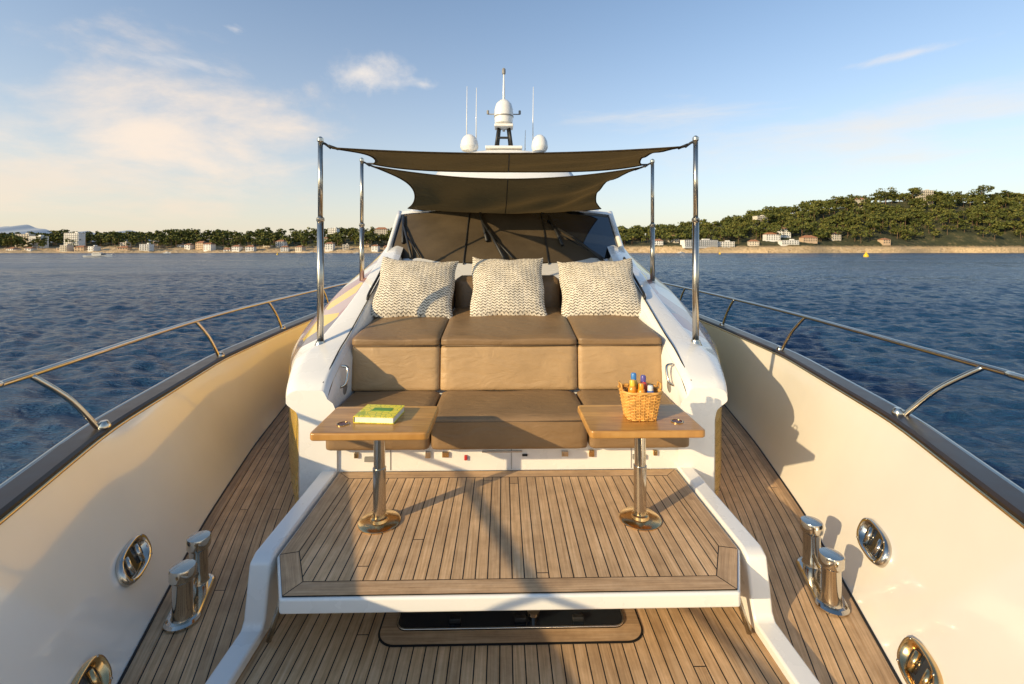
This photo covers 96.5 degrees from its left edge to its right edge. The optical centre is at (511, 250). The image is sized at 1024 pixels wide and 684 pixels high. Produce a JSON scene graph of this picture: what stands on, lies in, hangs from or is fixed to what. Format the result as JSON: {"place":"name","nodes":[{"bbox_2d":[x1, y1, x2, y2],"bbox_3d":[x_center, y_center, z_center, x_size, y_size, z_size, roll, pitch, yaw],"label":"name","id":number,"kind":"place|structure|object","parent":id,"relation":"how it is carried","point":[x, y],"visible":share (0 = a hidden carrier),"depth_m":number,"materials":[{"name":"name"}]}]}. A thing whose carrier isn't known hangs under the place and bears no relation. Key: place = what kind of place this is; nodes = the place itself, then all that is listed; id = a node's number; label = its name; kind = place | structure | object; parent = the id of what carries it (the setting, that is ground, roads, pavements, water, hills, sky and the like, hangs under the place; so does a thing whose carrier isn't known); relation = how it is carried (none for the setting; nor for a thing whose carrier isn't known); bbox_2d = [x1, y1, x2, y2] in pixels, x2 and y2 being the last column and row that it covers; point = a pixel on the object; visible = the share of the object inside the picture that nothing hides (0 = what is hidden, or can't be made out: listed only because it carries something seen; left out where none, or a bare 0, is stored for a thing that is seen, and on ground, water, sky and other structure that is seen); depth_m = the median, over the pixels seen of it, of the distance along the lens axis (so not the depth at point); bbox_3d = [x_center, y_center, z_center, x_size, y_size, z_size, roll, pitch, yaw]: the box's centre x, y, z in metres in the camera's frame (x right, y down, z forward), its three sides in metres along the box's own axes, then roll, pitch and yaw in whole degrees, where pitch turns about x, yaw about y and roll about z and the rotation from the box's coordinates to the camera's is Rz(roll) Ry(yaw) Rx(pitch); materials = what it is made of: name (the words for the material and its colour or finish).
{"place":"outdoors","nodes":[
{"label":"outdoors","id":0,"kind":"place"},
{"bbox_2d":[0,225,156,241],"bbox_3d":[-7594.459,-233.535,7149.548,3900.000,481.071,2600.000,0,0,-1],"label":"distant mountains","id":1,"kind":"structure","parent":0,"point":[22,229],"depth_m":8205.73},
{"bbox_2d":[401,212,604,260],"bbox_3d":[-0.194,-0.203,6.833,3.213,0.839,1.507,0,0,-1],"label":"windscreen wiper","id":2,"kind":"object","parent":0,"point":[555,228],"visible":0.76,"depth_m":6.64,"materials":[{"name":"black metal"}]},
{"bbox_2d":[0,253,1023,488],"bbox_3d":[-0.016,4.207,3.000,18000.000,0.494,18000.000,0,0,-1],"label":"sea water","id":3,"kind":"structure","parent":0,"point":[56,307],"depth_m":28.74,"materials":[{"name":"blue liquid"}]},
{"bbox_2d":[83,252,111,256],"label":"moored motorboat","id":4,"kind":"object","parent":3,"relation":"on","point":[98,254],"visible":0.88,"depth_m":273.56,"materials":[{"name":"white plastic"}]},
{"bbox_2d":[0,150,1023,683],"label":"motor yacht","id":5,"kind":"object","parent":3,"relation":"on","point":[234,458],"visible":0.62,"depth_m":2.54,"materials":[{"name":"white metal"}]},
{"bbox_2d":[71,654,112,683],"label":"hawse fairlead","id":6,"kind":"object","parent":5,"relation":"attached to","point":[96,669],"visible":1,"depth_m":2.04,"materials":[{"name":"silver metal"}]},
{"bbox_2d":[115,534,151,587],"bbox_3d":[-2.131,1.745,2.583,0.102,0.169,0.344,0,0,-21],"label":"hawse fairlead","id":7,"kind":"object","parent":5,"relation":"attached to","point":[133,559],"visible":1,"depth_m":2.57,"materials":[{"name":"silver metal"}]},
{"bbox_2d":[0,282,348,428],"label":"guard rail","id":8,"kind":"object","parent":5,"relation":"on","point":[32,375],"visible":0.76,"depth_m":2.98,"materials":[{"name":"silver metal"}]},
{"bbox_2d":[163,530,215,632],"bbox_3d":[-1.821,1.847,2.594,0.169,0.293,0.444,0,0,-19],"label":"mooring bollard","id":9,"kind":"object","parent":5,"relation":"on","point":[191,580],"visible":1,"depth_m":2.47,"materials":[{"name":"silver metal"}]},
{"bbox_2d":[315,136,330,345],"bbox_3d":[-1.654,-0.065,3.988,0.144,1.850,0.110,0,0,-1],"label":"awning post","id":10,"kind":"object","parent":5,"relation":"on","point":[320,219],"visible":0.84,"depth_m":3.97,"materials":[{"name":"silver metal"}]},
{"bbox_2d":[359,158,369,280],"bbox_3d":[-1.808,-0.338,5.565,0.150,1.575,0.110,0,0,-1],"label":"awning post","id":11,"kind":"object","parent":5,"relation":"attached to","point":[361,246],"visible":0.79,"depth_m":5.55,"materials":[{"name":"silver metal"}]},
{"bbox_2d":[460,68,547,151],"bbox_3d":[-0.192,-3.515,11.302,2.140,2.170,0.648,0,0,-1],"label":"radar mast","id":12,"kind":"object","parent":5,"relation":"on","point":[503,114],"visible":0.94,"depth_m":11.12,"materials":[{"name":"white plastic"}]},
{"bbox_2d":[385,210,625,264],"bbox_3d":[-0.094,-0.202,6.906,3.642,1.032,1.713,0,0,-1],"label":"windscreen","id":13,"kind":"object","parent":5,"relation":"attached to","point":[438,236],"visible":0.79,"depth_m":6.88,"materials":[{"name":"black glass"}]},
{"bbox_2d":[326,275,688,471],"bbox_3d":[-0.043,0.962,4.342,2.740,1.376,2.103,0,0,-1],"label":"sunpad sofa","id":14,"kind":"object","parent":5,"relation":"on","point":[507,392],"visible":0.63,"depth_m":3.92,"materials":[{"name":"leather"}]},
{"bbox_2d":[371,256,458,319],"bbox_3d":[-1.018,0.395,4.869,0.844,0.805,0.280,3,-41,-4],"label":"throw pillow","id":15,"kind":"object","parent":14,"relation":"on","point":[416,288],"visible":0.95,"depth_m":4.72,"materials":[{"name":"beige fabric"}]},
{"bbox_2d":[470,257,546,315],"bbox_3d":[-0.038,0.384,4.918,0.804,0.812,0.262,0,-40,-2],"label":"throw pillow","id":16,"kind":"object","parent":14,"relation":"on","point":[507,287],"visible":0.97,"depth_m":4.77,"materials":[{"name":"beige fabric"}]},
{"bbox_2d":[557,258,640,318],"bbox_3d":[0.936,0.404,4.950,0.855,0.810,0.269,-2,-42,2],"label":"throw pillow","id":17,"kind":"object","parent":14,"relation":"on","point":[602,288],"visible":0.91,"depth_m":4.81,"materials":[{"name":"beige fabric"}]},
{"bbox_2d":[328,143,687,213],"bbox_3d":[-0.052,-0.820,5.825,3.457,0.491,3.609,0,0,-1],"label":"sun awning","id":18,"kind":"object","parent":5,"relation":"attached to","point":[444,193],"visible":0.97,"depth_m":5.93,"materials":[{"name":"brown fabric"}]},
{"bbox_2d":[266,469,751,642],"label":"raised teak platform","id":19,"kind":"structure","parent":5,"relation":"on","point":[509,540],"depth_m":2.51,"materials":[{"name":"wood"}]},
{"bbox_2d":[310,406,438,534],"bbox_3d":[-0.812,1.335,2.794,0.670,0.614,0.450,0,0,-1],"label":"pedestal table","id":20,"kind":"object","parent":19,"relation":"on","point":[414,422],"visible":0.98,"depth_m":2.72,"materials":[{"name":"brown wood"}]},
{"bbox_2d":[336,421,348,426],"bbox_3d":[-1.000,1.025,2.700,0.072,0.005,0.072,0,0,-1],"label":"recessed cup holder","id":21,"kind":"object","parent":20,"relation":"in","point":[343,423],"visible":1,"depth_m":2.71,"materials":[{"name":"silver metal"}]},
{"bbox_2d":[353,404,404,423],"bbox_3d":[-0.813,1.006,2.814,0.246,0.042,0.215,0,0,5],"label":"book","id":22,"kind":"object","parent":20,"relation":"on","point":[378,414],"visible":1,"depth_m":2.76,"materials":[{"name":"yellow paper"}]},
{"bbox_2d":[578,404,704,530],"bbox_3d":[0.773,1.335,2.826,0.670,0.614,0.450,0,0,-1],"label":"pedestal table","id":23,"kind":"object","parent":19,"relation":"on","point":[605,421],"visible":0.97,"depth_m":2.76,"materials":[{"name":"brown wood"}]},
{"bbox_2d":[617,381,662,421],"bbox_3d":[0.788,0.919,2.816,0.255,0.215,0.218,0,0,-1],"label":"wicker basket","id":24,"kind":"object","parent":23,"relation":"on","point":[643,410],"visible":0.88,"depth_m":2.73,"materials":[{"name":"wicker"}]},
{"bbox_2d":[628,379,636,417],"bbox_3d":[0.733,0.901,2.785,0.050,0.225,0.050,0,0,-1],"label":"sunscreen bottle","id":25,"kind":"object","parent":24,"relation":"in","point":[632,388],"visible":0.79,"depth_m":2.77,"materials":[{"name":"plastic"}]},
{"bbox_2d":[631,372,637,389],"bbox_3d":[0.757,0.889,2.846,0.050,0.250,0.050,0,0,-1],"label":"sunscreen bottle","id":26,"kind":"object","parent":24,"relation":"in","point":[633,375],"visible":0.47,"depth_m":2.83,"materials":[{"name":"plastic"}]},
{"bbox_2d":[637,383,645,401],"bbox_3d":[0.786,0.911,2.781,0.050,0.205,0.050,0,0,-1],"label":"sunscreen bottle","id":27,"kind":"object","parent":24,"relation":"in","point":[641,389],"visible":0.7,"depth_m":2.77,"materials":[{"name":"plastic"}]},
{"bbox_2d":[640,375,646,391],"bbox_3d":[0.817,0.896,2.847,0.050,0.235,0.050,0,0,-1],"label":"sunscreen bottle","id":28,"kind":"object","parent":24,"relation":"in","point":[642,378],"visible":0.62,"depth_m":2.83,"materials":[{"name":"plastic"}]},
{"bbox_2d":[646,385,654,409],"bbox_3d":[0.843,0.919,2.787,0.050,0.190,0.050,0,0,-1],"label":"sunscreen bottle","id":29,"kind":"object","parent":24,"relation":"in","point":[650,388],"visible":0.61,"depth_m":2.77,"materials":[{"name":"plastic"}]},
{"bbox_2d":[671,419,682,423],"bbox_3d":[0.989,1.025,2.740,0.072,0.005,0.072,0,0,-1],"label":"recessed cup holder","id":30,"kind":"object","parent":23,"relation":"on","point":[677,421],"visible":1,"depth_m":2.74,"materials":[{"name":"silver metal"}]},
{"bbox_2d":[378,609,642,646],"bbox_3d":[-0.011,1.964,2.755,1.390,0.063,0.890,0,0,-1],"label":"deck hatch","id":31,"kind":"object","parent":5,"relation":"on","point":[492,628],"visible":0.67,"depth_m":2.41,"materials":[{"name":"brown wood"}]},
{"bbox_2d":[644,159,655,282],"bbox_3d":[1.719,-0.337,5.649,0.109,1.575,0.146,0,0,-44],"label":"awning post","id":32,"kind":"object","parent":5,"relation":"on","point":[652,247],"visible":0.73,"depth_m":5.62,"materials":[{"name":"silver metal"}]},
{"bbox_2d":[685,136,701,345],"bbox_3d":[1.611,-0.077,4.053,0.145,1.875,0.110,0,0,-1],"label":"awning post","id":33,"kind":"object","parent":5,"relation":"on","point":[695,339],"visible":0.95,"depth_m":4.03,"materials":[{"name":"silver metal"}]},
{"bbox_2d":[796,516,849,617],"bbox_3d":[1.840,1.847,2.722,0.169,0.293,0.496,0,0,17],"label":"mooring bollard","id":34,"kind":"object","parent":5,"relation":"on","point":[821,569],"visible":1,"depth_m":2.59,"materials":[{"name":"silver metal"}]},
{"bbox_2d":[662,282,1023,415],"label":"guard rail","id":35,"kind":"object","parent":5,"relation":"on","point":[978,368],"visible":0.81,"depth_m":3.12,"materials":[{"name":"silver metal"}]},
{"bbox_2d":[856,518,891,567],"bbox_3d":[2.138,1.725,2.708,0.102,0.169,0.344,0,0,19],"label":"hawse fairlead","id":36,"kind":"object","parent":5,"relation":"attached to","point":[873,541],"visible":1,"depth_m":2.70,"materials":[{"name":"silver metal"}]},
{"bbox_2d":[896,637,943,683],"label":"hawse fairlead","id":37,"kind":"object","parent":5,"relation":"attached to","point":[917,664],"visible":1,"depth_m":2.09,"materials":[{"name":"silver metal"}]},
{"bbox_2d":[0,201,1023,252],"bbox_3d":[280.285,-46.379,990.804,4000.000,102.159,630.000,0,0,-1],"label":"coast terrain","id":38,"kind":"structure","parent":0,"point":[943,241],"depth_m":744.14,"materials":[{"name":"green plant"}]},
{"bbox_2d":[6,247,20,250],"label":"seaside villa","id":39,"kind":"object","parent":38,"relation":"on","point":[11,248],"visible":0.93,"depth_m":689.67,"materials":[{"name":"white paint"}]},
{"bbox_2d":[15,233,34,246],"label":"apartment building","id":40,"kind":"structure","parent":38,"relation":"on","point":[26,235],"depth_m":732.37,"materials":[{"name":"beige paint"}]},
{"bbox_2d":[24,247,36,250],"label":"seaside villa","id":41,"kind":"object","parent":38,"relation":"on","point":[30,248],"visible":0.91,"depth_m":694.05,"materials":[{"name":"white paint"}]},
{"bbox_2d":[29,235,48,247],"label":"apartment building","id":42,"kind":"structure","parent":38,"relation":"on","point":[31,238],"depth_m":720.11,"materials":[{"name":"white paint"}]},
{"bbox_2d":[59,244,73,251],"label":"seaside villa","id":43,"kind":"object","parent":38,"relation":"on","point":[66,247],"visible":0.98,"depth_m":693.06,"materials":[{"name":"beige paint"}]},
{"bbox_2d":[64,232,84,245],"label":"apartment building","id":44,"kind":"structure","parent":38,"relation":"on","point":[76,237],"depth_m":715.77,"materials":[{"name":"white paint"}]},
{"bbox_2d":[74,245,87,250],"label":"seaside villa","id":45,"kind":"object","parent":38,"relation":"on","point":[80,248],"visible":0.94,"depth_m":693.86,"materials":[{"name":"paint"}]},
{"bbox_2d":[87,245,100,251],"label":"seaside villa","id":46,"kind":"object","parent":38,"relation":"on","point":[93,248],"visible":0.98,"depth_m":691.78,"materials":[{"name":"white paint"}]},
{"bbox_2d":[117,246,131,250],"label":"seaside villa","id":47,"kind":"object","parent":38,"relation":"on","point":[125,248],"visible":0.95,"depth_m":694.47,"materials":[{"name":"paint"}]},
{"bbox_2d":[120,241,130,246],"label":"seaside villa","id":48,"kind":"object","parent":38,"relation":"on","point":[123,243],"visible":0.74,"depth_m":722.46,"materials":[{"name":"beige paint"}]},
{"bbox_2d":[139,243,153,250],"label":"seaside villa","id":49,"kind":"object","parent":38,"relation":"on","point":[147,247],"visible":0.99,"depth_m":697.30,"materials":[{"name":"white paint"}]},
{"bbox_2d":[153,241,164,247],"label":"seaside villa","id":50,"kind":"object","parent":38,"relation":"on","point":[156,245],"visible":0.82,"depth_m":731.21,"materials":[{"name":"paint"}]},
{"bbox_2d":[184,243,194,249],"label":"seaside villa","id":51,"kind":"object","parent":38,"relation":"on","point":[189,246],"visible":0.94,"depth_m":731.68,"materials":[{"name":"white paint"}]},
{"bbox_2d":[195,241,207,249],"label":"seaside villa","id":52,"kind":"object","parent":38,"relation":"on","point":[198,245],"visible":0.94,"depth_m":733.90,"materials":[{"name":"paint"}]},
{"bbox_2d":[203,243,215,250],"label":"seaside villa","id":53,"kind":"object","parent":38,"relation":"on","point":[209,246],"visible":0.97,"depth_m":722.82,"materials":[{"name":"white paint"}]},
{"bbox_2d":[231,245,242,251],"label":"seaside villa","id":54,"kind":"object","parent":38,"relation":"on","point":[237,248],"visible":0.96,"depth_m":712.36,"materials":[{"name":"white paint"}]},
{"bbox_2d":[245,245,255,251],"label":"seaside villa","id":55,"kind":"object","parent":38,"relation":"on","point":[250,248],"visible":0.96,"depth_m":712.97,"materials":[{"name":"white paint"}]},
{"bbox_2d":[276,240,286,246],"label":"seaside villa","id":56,"kind":"object","parent":38,"relation":"on","point":[279,243],"visible":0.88,"depth_m":748.41,"materials":[{"name":"white paint"}]},
{"bbox_2d":[281,245,289,251],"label":"seaside villa","id":57,"kind":"object","parent":38,"relation":"on","point":[285,248],"visible":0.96,"depth_m":718.65,"materials":[{"name":"white paint"}]},
{"bbox_2d":[295,245,305,251],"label":"seaside villa","id":58,"kind":"object","parent":38,"relation":"on","point":[300,248],"visible":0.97,"depth_m":714.59,"materials":[{"name":"beige paint"}]},
{"bbox_2d":[325,242,334,251],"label":"seaside villa","id":59,"kind":"object","parent":38,"relation":"on","point":[329,246],"visible":0.98,"depth_m":697.80,"materials":[{"name":"white paint"}]},
{"bbox_2d":[328,227,339,236],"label":"apartment building","id":60,"kind":"structure","parent":38,"relation":"on","point":[333,230],"depth_m":805.73,"materials":[{"name":"white paint"}]},
{"bbox_2d":[342,243,349,250],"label":"seaside villa","id":61,"kind":"object","parent":38,"relation":"on","point":[345,246],"visible":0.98,"depth_m":694.63,"materials":[{"name":"beige paint"}]},
{"bbox_2d":[364,239,371,246],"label":"seaside villa","id":62,"kind":"object","parent":38,"relation":"on","point":[367,245],"visible":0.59,"depth_m":724.88,"materials":[{"name":"paint"}]},
{"bbox_2d":[371,244,379,251],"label":"seaside villa","id":63,"kind":"object","parent":38,"relation":"on","point":[375,248],"visible":0.97,"depth_m":692.59,"materials":[{"name":"white paint"}]},
{"bbox_2d":[375,227,388,240],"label":"seaside villa","id":64,"kind":"object","parent":38,"relation":"on","point":[380,230],"visible":0.56,"depth_m":805.58,"materials":[{"name":"beige paint"}]},
{"bbox_2d":[0,190,1023,248],"bbox_3d":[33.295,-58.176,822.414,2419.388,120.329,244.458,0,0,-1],"label":"coastal tree line","id":65,"kind":"object","parent":38,"relation":"on","point":[995,200],"visible":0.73,"depth_m":793.18,"materials":[{"name":"green plant"}]},
{"bbox_2d":[655,239,662,244],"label":"seaside villa","id":66,"kind":"object","parent":38,"relation":"on","point":[658,241],"visible":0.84,"depth_m":718.53,"materials":[{"name":"white paint"}]},
{"bbox_2d":[667,235,678,242],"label":"seaside villa","id":67,"kind":"object","parent":38,"relation":"on","point":[675,241],"visible":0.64,"depth_m":733.58,"materials":[{"name":"beige paint"}]},
{"bbox_2d":[680,239,717,247],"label":"waterfront hotel","id":68,"kind":"structure","parent":38,"relation":"on","point":[704,243],"depth_m":706.45,"materials":[{"name":"white paint"}]},
{"bbox_2d":[659,250,767,252],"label":"stone sea wall","id":69,"kind":"structure","parent":38,"relation":"on","point":[715,251],"depth_m":698.51,"materials":[{"name":"beige stone"}]},
{"bbox_2d":[718,240,734,247],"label":"waterfront hotel","id":70,"kind":"structure","parent":38,"relation":"on","point":[727,243],"depth_m":719.84,"materials":[{"name":"white paint"}]},
{"bbox_2d":[724,222,740,227],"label":"pine tree","id":71,"kind":"object","parent":38,"relation":"on","point":[732,224],"visible":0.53,"depth_m":788.03,"materials":[{"name":"green plant"}]},
{"bbox_2d":[747,240,758,245],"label":"seaside villa","id":72,"kind":"object","parent":38,"relation":"on","point":[752,242],"visible":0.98,"depth_m":716.53,"materials":[{"name":"beige paint"}]},
{"bbox_2d":[752,215,767,228],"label":"seaside villa","id":73,"kind":"object","parent":38,"relation":"on","point":[760,217],"visible":0.42,"depth_m":803.39,"materials":[{"name":"beige paint"}]},
{"bbox_2d":[765,213,775,219],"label":"pine tree","id":74,"kind":"object","parent":38,"relation":"on","point":[770,216],"visible":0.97,"depth_m":807.42,"materials":[{"name":"green plant"}]},
{"bbox_2d":[762,232,779,241],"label":"seaside villa","id":75,"kind":"object","parent":38,"relation":"on","point":[771,237],"visible":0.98,"depth_m":726.70,"materials":[{"name":"white paint"}]},
{"bbox_2d":[777,228,790,237],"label":"seaside villa","id":76,"kind":"object","parent":38,"relation":"on","point":[785,233],"visible":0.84,"depth_m":744.46,"materials":[{"name":"white paint"}]},
{"bbox_2d":[777,239,798,245],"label":"seaside villa","id":77,"kind":"object","parent":38,"relation":"on","point":[788,242],"visible":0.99,"depth_m":699.10,"materials":[{"name":"white paint"}]},
{"bbox_2d":[799,235,817,243],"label":"seaside villa","id":78,"kind":"object","parent":38,"relation":"on","point":[809,239],"visible":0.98,"depth_m":713.44,"materials":[{"name":"paint"}]},
{"bbox_2d":[805,206,822,222],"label":"pine tree","id":79,"kind":"object","parent":38,"relation":"on","point":[816,210],"visible":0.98,"depth_m":817.68,"materials":[{"name":"green plant"}]},
{"bbox_2d":[791,249,838,252],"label":"stone sea wall","id":80,"kind":"structure","parent":38,"relation":"on","point":[814,251],"depth_m":689.43,"materials":[{"name":"beige stone"}]},
{"bbox_2d":[827,232,840,240],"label":"seaside villa","id":81,"kind":"object","parent":38,"relation":"on","point":[836,236],"visible":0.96,"depth_m":747.37,"materials":[{"name":"beige paint"}]},
{"bbox_2d":[835,194,853,209],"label":"pine tree","id":82,"kind":"object","parent":38,"relation":"on","point":[844,200],"visible":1,"depth_m":861.28,"materials":[{"name":"green plant"}]},
{"bbox_2d":[853,198,865,209],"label":"seaside villa","id":83,"kind":"object","parent":38,"relation":"on","point":[858,201],"visible":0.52,"depth_m":880.35,"materials":[{"name":"beige paint"}]},
{"bbox_2d":[863,221,880,229],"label":"pine tree","id":84,"kind":"object","parent":38,"relation":"on","point":[870,225],"visible":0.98,"depth_m":752.38,"materials":[{"name":"green plant"}]},
{"bbox_2d":[877,238,890,244],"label":"seaside villa","id":85,"kind":"object","parent":38,"relation":"on","point":[884,241],"visible":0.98,"depth_m":726.44,"materials":[{"name":"paint"}]},
{"bbox_2d":[874,187,897,203],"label":"pine tree","id":86,"kind":"object","parent":38,"relation":"on","point":[889,193],"visible":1,"depth_m":876.67,"materials":[{"name":"green plant"}]},
{"bbox_2d":[865,249,940,252],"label":"stone sea wall","id":87,"kind":"structure","parent":38,"relation":"on","point":[902,250],"depth_m":707.93,"materials":[{"name":"beige stone"}]},
{"bbox_2d":[898,213,915,225],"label":"pine tree","id":88,"kind":"object","parent":38,"relation":"on","point":[905,216],"visible":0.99,"depth_m":792.68,"materials":[{"name":"green plant"}]},
{"bbox_2d":[908,187,923,198],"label":"pine tree","id":89,"kind":"object","parent":38,"relation":"on","point":[914,190],"visible":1,"depth_m":861.77,"materials":[{"name":"green plant"}]},
{"bbox_2d":[915,189,933,204],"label":"seaside villa","id":90,"kind":"object","parent":38,"relation":"on","point":[926,192],"visible":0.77,"depth_m":862.61,"materials":[{"name":"beige paint"}]},
{"bbox_2d":[942,191,963,207],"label":"pine tree","id":91,"kind":"object","parent":38,"relation":"on","point":[956,195],"visible":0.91,"depth_m":848.52,"materials":[{"name":"green plant"}]},
{"bbox_2d":[966,211,989,224],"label":"pine tree","id":92,"kind":"object","parent":38,"relation":"on","point":[978,213],"visible":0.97,"depth_m":789.03,"materials":[{"name":"green plant"}]},
{"bbox_2d":[971,185,994,203],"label":"pine tree","id":93,"kind":"object","parent":38,"relation":"on","point":[982,188],"visible":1,"depth_m":857.36,"materials":[{"name":"green plant"}]},
{"bbox_2d":[954,248,1023,252],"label":"stone sea wall","id":94,"kind":"structure","parent":38,"relation":"on","point":[988,250],"depth_m":716.90,"materials":[{"name":"beige stone"}]},
{"bbox_2d":[1008,212,1023,222],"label":"pine tree","id":95,"kind":"object","parent":38,"relation":"on","point":[1016,215],"visible":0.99,"depth_m":777.51,"materials":[{"name":"green plant"}]},
{"bbox_2d":[0,0,1023,239],"label":"sky","id":96,"kind":"structure","parent":0,"point":[144,116],"materials":[{"name":"blue"}]}
]}

